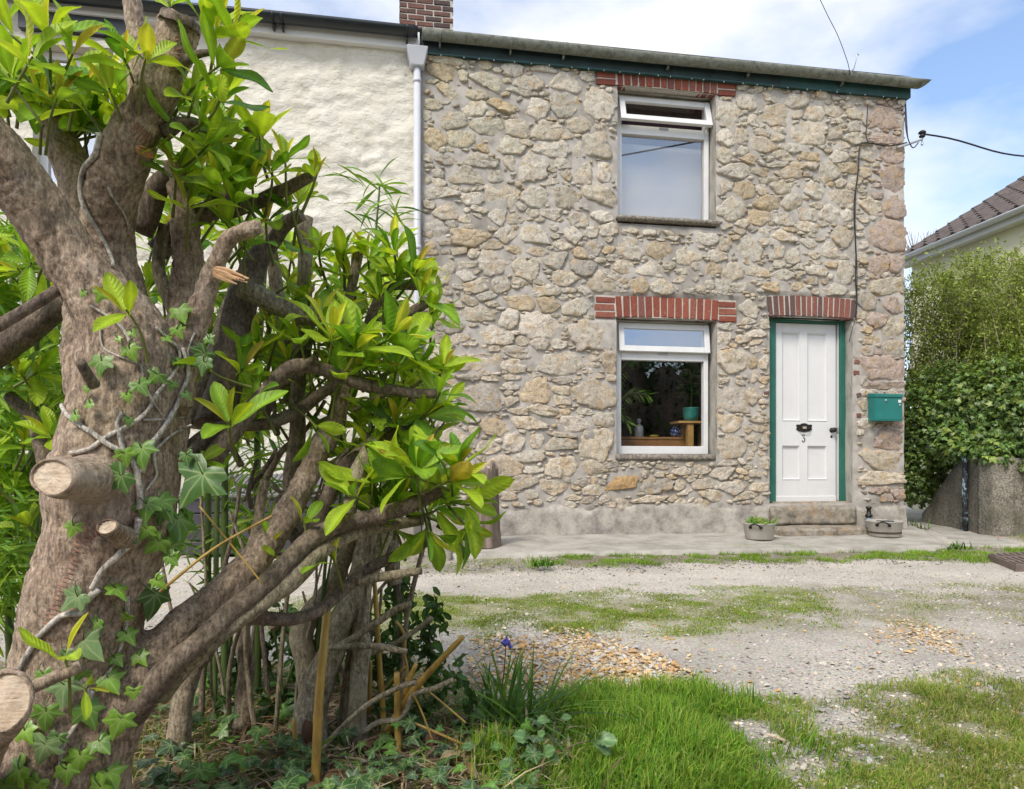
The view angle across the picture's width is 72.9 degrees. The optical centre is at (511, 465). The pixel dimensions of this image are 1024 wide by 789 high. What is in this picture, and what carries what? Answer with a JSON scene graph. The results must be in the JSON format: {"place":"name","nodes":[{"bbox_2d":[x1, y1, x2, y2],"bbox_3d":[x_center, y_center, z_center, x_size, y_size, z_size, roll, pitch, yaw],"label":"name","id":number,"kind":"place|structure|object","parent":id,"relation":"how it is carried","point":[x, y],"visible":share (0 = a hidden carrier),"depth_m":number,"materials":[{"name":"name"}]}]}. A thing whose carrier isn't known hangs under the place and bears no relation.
{"place":"outdoors","nodes":[
{"label":"outdoors","id":0,"kind":"place"},
{"bbox_2d":[0,0,420,543],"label":"cream house","id":1,"kind":"structure","parent":0,"point":[343,87],"depth_m":6.85,"materials":[{"name":"white paint"}]},
{"bbox_2d":[40,51,111,182],"bbox_3d":[-4.138,-3.276,6.659,0.696,1.308,0.060,0,0,-9],"label":"window","id":2,"kind":"structure","parent":1,"relation":"in","point":[45,162],"depth_m":6.60,"materials":[{"name":"white plastic"}]},
{"bbox_2d":[178,473,344,555],"bbox_3d":[-2.196,0.424,6.310,1.440,0.692,0.725,0,0,-9],"label":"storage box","id":3,"kind":"object","parent":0,"point":[194,505],"visible":0.12,"depth_m":5.94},
{"bbox_2d":[0,502,1023,788],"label":"ground","id":4,"kind":"structure","parent":0,"point":[728,646],"depth_m":3.58,"materials":[{"name":"grey gravel"}]},
{"bbox_2d":[0,157,422,713],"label":"bamboo clump","id":5,"kind":"object","parent":4,"relation":"on","point":[16,553],"visible":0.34,"depth_m":2.15,"materials":[{"name":"green plant"}]},
{"bbox_2d":[239,745,245,773],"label":"dry cane","id":6,"kind":"object","parent":4,"relation":"on","point":[241,749],"visible":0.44,"depth_m":1.70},
{"bbox_2d":[0,0,514,788],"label":"laurel tree","id":7,"kind":"object","parent":4,"relation":"on","point":[148,88],"visible":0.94,"depth_m":1.42,"materials":[{"name":"green plant"}]},
{"bbox_2d":[0,132,227,788],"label":"ivy vine","id":8,"kind":"object","parent":7,"relation":"attached to","point":[201,479],"visible":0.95,"depth_m":1.27,"materials":[{"name":"green plant"}]},
{"bbox_2d":[159,515,272,592],"bbox_3d":[-0.554,0.165,1.301,0.200,0.141,0.006,0,0,-12],"label":"dry cane","id":9,"kind":"object","parent":7,"relation":"attached to","point":[176,577],"visible":0.99,"depth_m":1.30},
{"bbox_2d":[199,506,262,583],"bbox_3d":[-0.530,0.151,1.310,0.115,0.150,0.006,0,0,-9],"label":"dry cane","id":10,"kind":"object","parent":7,"relation":"hanging from","point":[229,542],"visible":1,"depth_m":1.31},
{"bbox_2d":[292,719,296,750],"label":"dry cane","id":11,"kind":"object","parent":4,"relation":"on","point":[294,724],"visible":0.48,"depth_m":1.80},
{"bbox_2d":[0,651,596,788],"bbox_3d":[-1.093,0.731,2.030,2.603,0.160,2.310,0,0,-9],"label":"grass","id":12,"kind":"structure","parent":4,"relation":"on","point":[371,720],"depth_m":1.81,"materials":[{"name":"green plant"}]},
{"bbox_2d":[310,610,330,781],"bbox_3d":[-0.472,0.579,1.699,0.030,0.447,0.101,0,0,5],"label":"dry cane","id":13,"kind":"object","parent":4,"relation":"on","point":[318,715],"visible":0.87,"depth_m":1.70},
{"bbox_2d":[161,214,480,757],"bbox_3d":[-0.534,0.151,2.035,0.929,1.647,0.587,0,0,3],"label":"pruned shrub","id":14,"kind":"object","parent":4,"relation":"on","point":[352,624],"visible":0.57,"depth_m":1.91,"materials":[{"name":"brown plant"}]},
{"bbox_2d":[0,651,669,788],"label":"dry litter","id":15,"kind":"object","parent":4,"relation":"on","point":[403,775],"visible":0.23,"depth_m":1.81,"materials":[{"name":"brown plant"}]},
{"bbox_2d":[367,660,371,714],"bbox_3d":[-0.409,0.635,1.980,0.020,0.153,0.017,0,0,-9],"label":"dry cane","id":16,"kind":"object","parent":15,"relation":"on","point":[369,688],"visible":0.59,"depth_m":1.97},
{"bbox_2d":[133,668,547,788],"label":"ground ivy","id":17,"kind":"object","parent":4,"relation":"on","point":[295,776],"visible":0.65,"depth_m":1.70,"materials":[{"name":"green plant"}]},
{"bbox_2d":[205,577,490,738],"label":"holly sprigs","id":18,"kind":"object","parent":4,"relation":"on","point":[427,648],"visible":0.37,"depth_m":2.13,"materials":[{"name":"green plant"}]},
{"bbox_2d":[136,651,592,788],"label":"dead leaves","id":19,"kind":"object","parent":4,"relation":"on","point":[307,729],"visible":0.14,"depth_m":1.82,"materials":[{"name":"brown plant"}]},
{"bbox_2d":[373,582,386,733],"bbox_3d":[-0.375,0.560,1.962,0.062,0.462,0.021,0,0,35],"label":"dry cane","id":20,"kind":"object","parent":4,"relation":"on","point":[380,679],"visible":0.66,"depth_m":1.96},
{"bbox_2d":[394,672,401,752],"bbox_3d":[-0.304,0.702,1.849,0.022,0.293,0.040,0,0,-35],"label":"dry cane","id":21,"kind":"object","parent":4,"relation":"on","point":[397,713],"visible":0.58,"depth_m":1.85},
{"bbox_2d":[384,635,464,734],"bbox_3d":[-0.236,0.586,1.841,0.260,0.300,0.028,0,0,30],"label":"dry cane","id":22,"kind":"object","parent":4,"relation":"on","point":[433,667],"visible":0.82,"depth_m":1.83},
{"bbox_2d":[401,663,417,698],"bbox_3d":[-0.276,0.583,1.872,0.054,0.104,0.016,0,0,25],"label":"dry cane","id":23,"kind":"object","parent":22,"relation":"on","point":[410,677],"visible":0.82,"depth_m":1.86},
{"bbox_2d":[400,540,451,561],"bbox_3d":[-0.780,0.799,6.417,0.498,0.142,1.347,0,0,-5],"label":"kerb stone","id":24,"kind":"object","parent":4,"relation":"on","point":[414,558],"visible":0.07,"depth_m":5.76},
{"bbox_2d":[400,557,535,573],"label":"grass","id":25,"kind":"structure","parent":4,"relation":"on","point":[498,563],"depth_m":5.59,"materials":[{"name":"green plant"}]},
{"bbox_2d":[461,732,502,763],"bbox_3d":[-0.096,0.756,1.744,0.151,0.162,0.070,0,0,-9],"label":"bramble","id":26,"kind":"object","parent":4,"relation":"on","point":[469,746],"visible":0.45,"depth_m":1.76,"materials":[{"name":"green plant"}]},
{"bbox_2d":[501,635,511,687],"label":"bluebell","id":27,"kind":"object","parent":4,"relation":"on","point":[505,642],"visible":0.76,"depth_m":2.10,"materials":[{"name":"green plant"}]},
{"bbox_2d":[419,643,596,735],"bbox_3d":[-0.015,0.657,2.072,0.551,0.245,0.477,0,0,-9],"label":"grass tuft","id":28,"kind":"object","parent":4,"relation":"on","point":[490,695],"visible":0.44,"depth_m":2.14,"materials":[{"name":"green plant"}]},
{"bbox_2d":[498,744,559,779],"bbox_3d":[0.051,0.758,1.704,0.175,0.126,0.087,0,0,-9],"label":"bramble","id":29,"kind":"object","parent":4,"relation":"on","point":[548,749],"visible":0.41,"depth_m":1.72,"materials":[{"name":"green plant"}]},
{"bbox_2d":[417,637,648,765],"bbox_3d":[0.044,0.645,1.964,0.715,0.270,0.587,0,0,-9],"label":"grass tuft","id":30,"kind":"object","parent":4,"relation":"on","point":[518,704],"visible":0.73,"depth_m":2.02,"materials":[{"name":"green plant"}]},
{"bbox_2d":[523,554,564,567],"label":"grass tuft","id":31,"kind":"object","parent":4,"relation":"on","point":[542,564],"visible":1,"depth_m":5.34,"materials":[{"name":"green plant"}]},
{"bbox_2d":[512,711,616,758],"bbox_3d":[0.135,0.716,1.796,0.271,0.152,0.106,0,0,6],"label":"bramble","id":32,"kind":"object","parent":4,"relation":"on","point":[604,741],"visible":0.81,"depth_m":1.77,"materials":[{"name":"green plant"}]},
{"bbox_2d":[250,583,889,647],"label":"grass","id":33,"kind":"structure","parent":4,"relation":"on","point":[615,612],"depth_m":3.88,"materials":[{"name":"green plant"}]},
{"bbox_2d":[417,623,806,714],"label":"gravel","id":34,"kind":"structure","parent":4,"relation":"on","point":[566,651],"depth_m":2.88,"materials":[{"name":"beige gravel"}]},
{"bbox_2d":[459,667,852,788],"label":"grass","id":35,"kind":"structure","parent":4,"relation":"on","point":[677,725],"depth_m":1.90,"materials":[{"name":"green plant"}]},
{"bbox_2d":[399,0,931,536],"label":"stone cottage","id":36,"kind":"structure","parent":4,"relation":"on","point":[569,284],"depth_m":7.46,"materials":[{"name":"stone"}]},
{"bbox_2d":[621,361,653,433],"bbox_3d":[1.344,-0.927,7.820,0.648,1.198,0.078,0,0,2],"label":"palm plant","id":37,"kind":"object","parent":36,"relation":"on","point":[624,396],"visible":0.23,"depth_m":7.82,"materials":[{"name":"green plant"}]},
{"bbox_2d":[621,437,685,445],"bbox_3d":[1.612,0.195,8.284,0.974,1.049,0.450,0,0,-9],"label":"side table","id":38,"kind":"object","parent":36,"relation":"on","point":[653,441],"visible":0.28,"depth_m":8.07,"materials":[{"name":"brown wood"}]},
{"bbox_2d":[634,418,643,436],"bbox_3d":[1.486,-0.439,8.117,0.110,0.220,0.109,0,0,-9],"label":"glass decanter","id":39,"kind":"object","parent":38,"relation":"on","point":[639,431],"visible":0.88,"depth_m":8.08,"materials":[{"name":"clear glass"}]},
{"bbox_2d":[670,425,680,436],"bbox_3d":[1.945,-0.401,8.211,0.150,0.142,0.148,0,0,-9],"label":"patterned vase","id":40,"kind":"object","parent":38,"relation":"on","point":[675,430],"visible":0.89,"depth_m":8.16,"materials":[{"name":"blue ceramic"}]},
{"bbox_2d":[622,143,701,219],"bbox_3d":[1.624,-3.000,7.782,1.113,1.164,0.008,0,0,-9],"label":"roller blind","id":41,"kind":"object","parent":36,"relation":"attached to","point":[659,181],"visible":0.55,"depth_m":7.79,"materials":[{"name":"white fabric"}]},
{"bbox_2d":[622,103,701,142],"bbox_3d":[1.630,-3.877,7.745,1.153,0.472,0.040,0,0,-9],"label":"window blind","id":42,"kind":"object","parent":36,"relation":"attached to","point":[661,111],"depth_m":7.74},
{"bbox_2d":[615,320,715,460],"bbox_3d":[1.633,-0.809,7.522,1.120,1.525,0.252,0,0,-9],"label":"window","id":43,"kind":"structure","parent":36,"relation":"in","point":[624,352],"depth_m":7.55,"materials":[{"name":"white paint"}]},
{"bbox_2d":[616,94,720,227],"bbox_3d":[1.661,-3.300,7.516,1.166,1.427,0.273,0,0,-9],"label":"window","id":44,"kind":"structure","parent":36,"relation":"in","point":[624,130],"depth_m":7.53,"materials":[{"name":"white paint"}]},
{"bbox_2d":[670,421,700,445],"bbox_3d":[2.091,0.106,8.103,0.412,1.228,0.280,0,0,-9],"label":"plant stand","id":45,"kind":"object","parent":36,"relation":"on","point":[687,429],"visible":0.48,"depth_m":7.98,"materials":[{"name":"brown wood"}]},
{"bbox_2d":[682,407,699,420],"bbox_3d":[2.087,-0.589,8.082,0.196,0.162,0.196,0,0,-9],"label":"plant pot","id":46,"kind":"object","parent":45,"relation":"on","point":[690,413],"visible":0.83,"depth_m":8.01,"materials":[{"name":"teal ceramic"}]},
{"bbox_2d":[677,369,700,406],"bbox_3d":[2.089,-0.879,8.088,0.367,0.463,0.360,0,0,-9],"label":"house plant","id":47,"kind":"object","parent":46,"relation":"on","point":[693,383],"visible":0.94,"depth_m":8.07,"materials":[{"name":"green plant"}]},
{"bbox_2d":[776,323,836,501],"bbox_3d":[3.330,-0.593,7.845,0.749,2.019,0.110,0,0,-9],"label":"door","id":48,"kind":"structure","parent":36,"relation":"in","point":[806,429],"depth_m":7.86,"materials":[{"name":"white paint"}]},
{"bbox_2d":[820,0,849,72],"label":"telephone wire","id":49,"kind":"object","parent":36,"relation":"attached to","point":[837,35],"visible":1,"depth_m":7.37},
{"bbox_2d":[849,104,906,341],"bbox_3d":[4.101,-2.703,7.769,0.725,2.668,0.018,0,0,-9],"label":"wall cable","id":50,"kind":"object","parent":36,"relation":"attached to","point":[854,206],"depth_m":7.72,"materials":[{"name":"black plastic"}]},
{"bbox_2d":[868,393,903,421],"bbox_3d":[4.167,-0.647,7.733,0.346,0.313,0.136,0,0,-9],"label":"post box","id":51,"kind":"object","parent":36,"relation":"attached to","point":[884,407],"visible":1,"depth_m":7.68,"materials":[{"name":"paint"}]},
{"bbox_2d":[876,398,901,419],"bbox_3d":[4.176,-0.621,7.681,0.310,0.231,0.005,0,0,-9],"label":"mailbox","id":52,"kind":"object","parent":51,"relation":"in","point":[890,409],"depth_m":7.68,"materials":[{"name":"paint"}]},
{"bbox_2d":[896,130,925,148],"bbox_3d":[4.519,-3.686,7.843,0.355,0.226,0.084,0,0,-9],"label":"cable bracket","id":53,"kind":"object","parent":36,"relation":"attached to","point":[921,133],"visible":1,"depth_m":7.84,"materials":[{"name":"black metal"}]},
{"bbox_2d":[904,104,918,147],"bbox_3d":[4.520,-3.836,7.848,0.164,0.510,0.042,0,0,-9],"label":"cable loop","id":54,"kind":"object","parent":53,"relation":"hanging from","point":[906,127],"visible":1,"depth_m":7.83,"materials":[{"name":"grey plastic"}]},
{"bbox_2d":[925,133,1023,156],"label":"overhead cable","id":55,"kind":"object","parent":53,"relation":"attached to","point":[973,145],"visible":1,"depth_m":8.16,"materials":[{"name":"black rubber"}]},
{"bbox_2d":[519,543,1023,568],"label":"grass","id":56,"kind":"structure","parent":4,"relation":"on","point":[944,553],"depth_m":6.01,"materials":[{"name":"green plant"}]},
{"bbox_2d":[766,733,785,740],"bbox_3d":[0.767,0.791,2.016,0.008,0.006,0.059,0,0,-37],"label":"dry stick","id":57,"kind":"object","parent":4,"relation":"on","point":[774,736],"visible":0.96,"depth_m":2.02,"materials":[{"name":"brown wood"}]},
{"bbox_2d":[656,686,971,788],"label":"gravel","id":58,"kind":"structure","parent":4,"relation":"on","point":[823,719],"depth_m":2.08,"materials":[{"name":"grey gravel"}]},
{"bbox_2d":[765,665,1023,788],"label":"grass","id":59,"kind":"structure","parent":4,"relation":"on","point":[975,777],"depth_m":2.07,"materials":[{"name":"green plant"}]},
{"bbox_2d":[905,231,933,412],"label":"bare tree","id":60,"kind":"object","parent":4,"relation":"on","point":[908,247],"visible":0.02,"depth_m":48.12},
{"bbox_2d":[907,518,936,529],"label":"grass tuft","id":61,"kind":"object","parent":4,"relation":"on","point":[912,524],"visible":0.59,"depth_m":8.40,"materials":[{"name":"green plant"}]},
{"bbox_2d":[945,541,972,549],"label":"grass tuft","id":62,"kind":"object","parent":4,"relation":"on","point":[957,546],"visible":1,"depth_m":6.45,"materials":[{"name":"green plant"}]},
{"bbox_2d":[904,175,1023,509],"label":"neighbour house","id":63,"kind":"structure","parent":4,"relation":"on","point":[1000,213],"depth_m":11.38,"materials":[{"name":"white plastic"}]},
{"bbox_2d":[922,457,1023,536],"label":"garden wall","id":64,"kind":"structure","parent":4,"relation":"on","point":[995,499],"depth_m":7.77,"materials":[{"name":"grey concrete"}]},
{"bbox_2d":[904,335,1023,509],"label":"ivy hedge","id":65,"kind":"object","parent":64,"relation":"on","point":[940,435],"visible":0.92,"depth_m":8.57,"materials":[{"name":"green plant"}]},
{"bbox_2d":[904,235,1023,402],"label":"loose shrub","id":66,"kind":"object","parent":65,"relation":"on","point":[974,294],"visible":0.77,"depth_m":9.01,"materials":[{"name":"green plant"}]},
{"bbox_2d":[961,448,968,530],"bbox_3d":[5.369,0.295,8.219,0.084,0.990,0.082,0,0,-9],"label":"drain pipe","id":67,"kind":"object","parent":64,"relation":"attached to","point":[964,519],"visible":0.85,"depth_m":8.19,"materials":[{"name":"grey metal"}]},
{"bbox_2d":[988,552,1023,571],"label":"drain cover","id":68,"kind":"object","parent":4,"relation":"on","point":[1013,561],"visible":0.95,"depth_m":5.67,"materials":[{"name":"metal"}]},
{"bbox_2d":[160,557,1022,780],"bbox_3d":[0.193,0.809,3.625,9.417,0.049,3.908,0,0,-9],"label":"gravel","id":69,"kind":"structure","parent":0,"point":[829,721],"depth_m":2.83,"materials":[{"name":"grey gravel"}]},
{"bbox_2d":[174,0,1023,407],"label":"sky","id":70,"kind":"structure","parent":0,"point":[971,51],"materials":[{"name":"blue"}]},
{"bbox_2d":[313,552,974,580],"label":"gravel","id":71,"kind":"structure","parent":0,"point":[703,566],"depth_m":5.57,"materials":[{"name":"grey gravel"}]},
{"bbox_2d":[438,525,954,558],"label":"pavement","id":72,"kind":"structure","parent":0,"point":[913,537],"depth_m":6.59,"materials":[{"name":"concrete"}]},
{"bbox_2d":[463,460,501,547],"bbox_3d":[-0.273,0.353,6.417,0.358,0.793,0.362,0,0,-9],"label":"wooden stump","id":73,"kind":"object","parent":72,"relation":"on","point":[494,541],"visible":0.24,"depth_m":6.29,"materials":[{"name":"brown wood"}]},
{"bbox_2d":[742,521,776,539],"bbox_3d":[2.488,0.657,6.966,0.337,0.167,0.334,0,0,-9],"label":"preserving pan","id":74,"kind":"object","parent":72,"relation":"on","point":[758,531],"visible":0.85,"depth_m":6.84,"materials":[{"name":"metal"}]},
{"bbox_2d":[744,515,778,524],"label":"pan plant","id":75,"kind":"object","parent":74,"relation":"in","point":[759,520],"visible":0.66,"depth_m":6.92,"materials":[{"name":"green plant"}]},
{"bbox_2d":[865,506,872,526],"bbox_3d":[3.953,0.598,7.682,0.080,0.285,0.078,0,0,-9],"label":"standpipe","id":76,"kind":"object","parent":72,"relation":"on","point":[868,515],"visible":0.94,"depth_m":7.66,"materials":[{"name":"black metal"}]},
{"bbox_2d":[865,519,904,537],"bbox_3d":[3.890,0.657,7.231,0.370,0.167,0.367,0,0,-9],"label":"preserving pan","id":77,"kind":"object","parent":72,"relation":"on","point":[885,529],"visible":0.91,"depth_m":7.10,"materials":[{"name":"metal"}]},
{"bbox_2d":[876,520,893,521],"bbox_3d":[3.931,0.612,7.304,0.150,0.058,0.090,0,0,-9],"label":"seed tray","id":78,"kind":"object","parent":77,"relation":"in","point":[885,520],"visible":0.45,"depth_m":7.30,"materials":[{"name":"black plastic"}]},
{"bbox_2d":[597,688,963,788],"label":"grass","id":79,"kind":"structure","parent":0,"point":[773,710],"depth_m":1.94,"materials":[{"name":"green plant"}]},
{"bbox_2d":[771,581,1023,630],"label":"grass","id":80,"kind":"structure","parent":0,"point":[926,597],"depth_m":4.21,"materials":[{"name":"green plant"}]},
{"bbox_2d":[819,617,1023,660],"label":"gravel","id":81,"kind":"structure","parent":0,"point":[928,634],"depth_m":3.31,"materials":[{"name":"beige gravel"}]},
{"bbox_2d":[916,520,1020,546],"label":"path","id":82,"kind":"structure","parent":0,"point":[965,537],"depth_m":7.44,"materials":[{"name":"concrete"}]}
]}

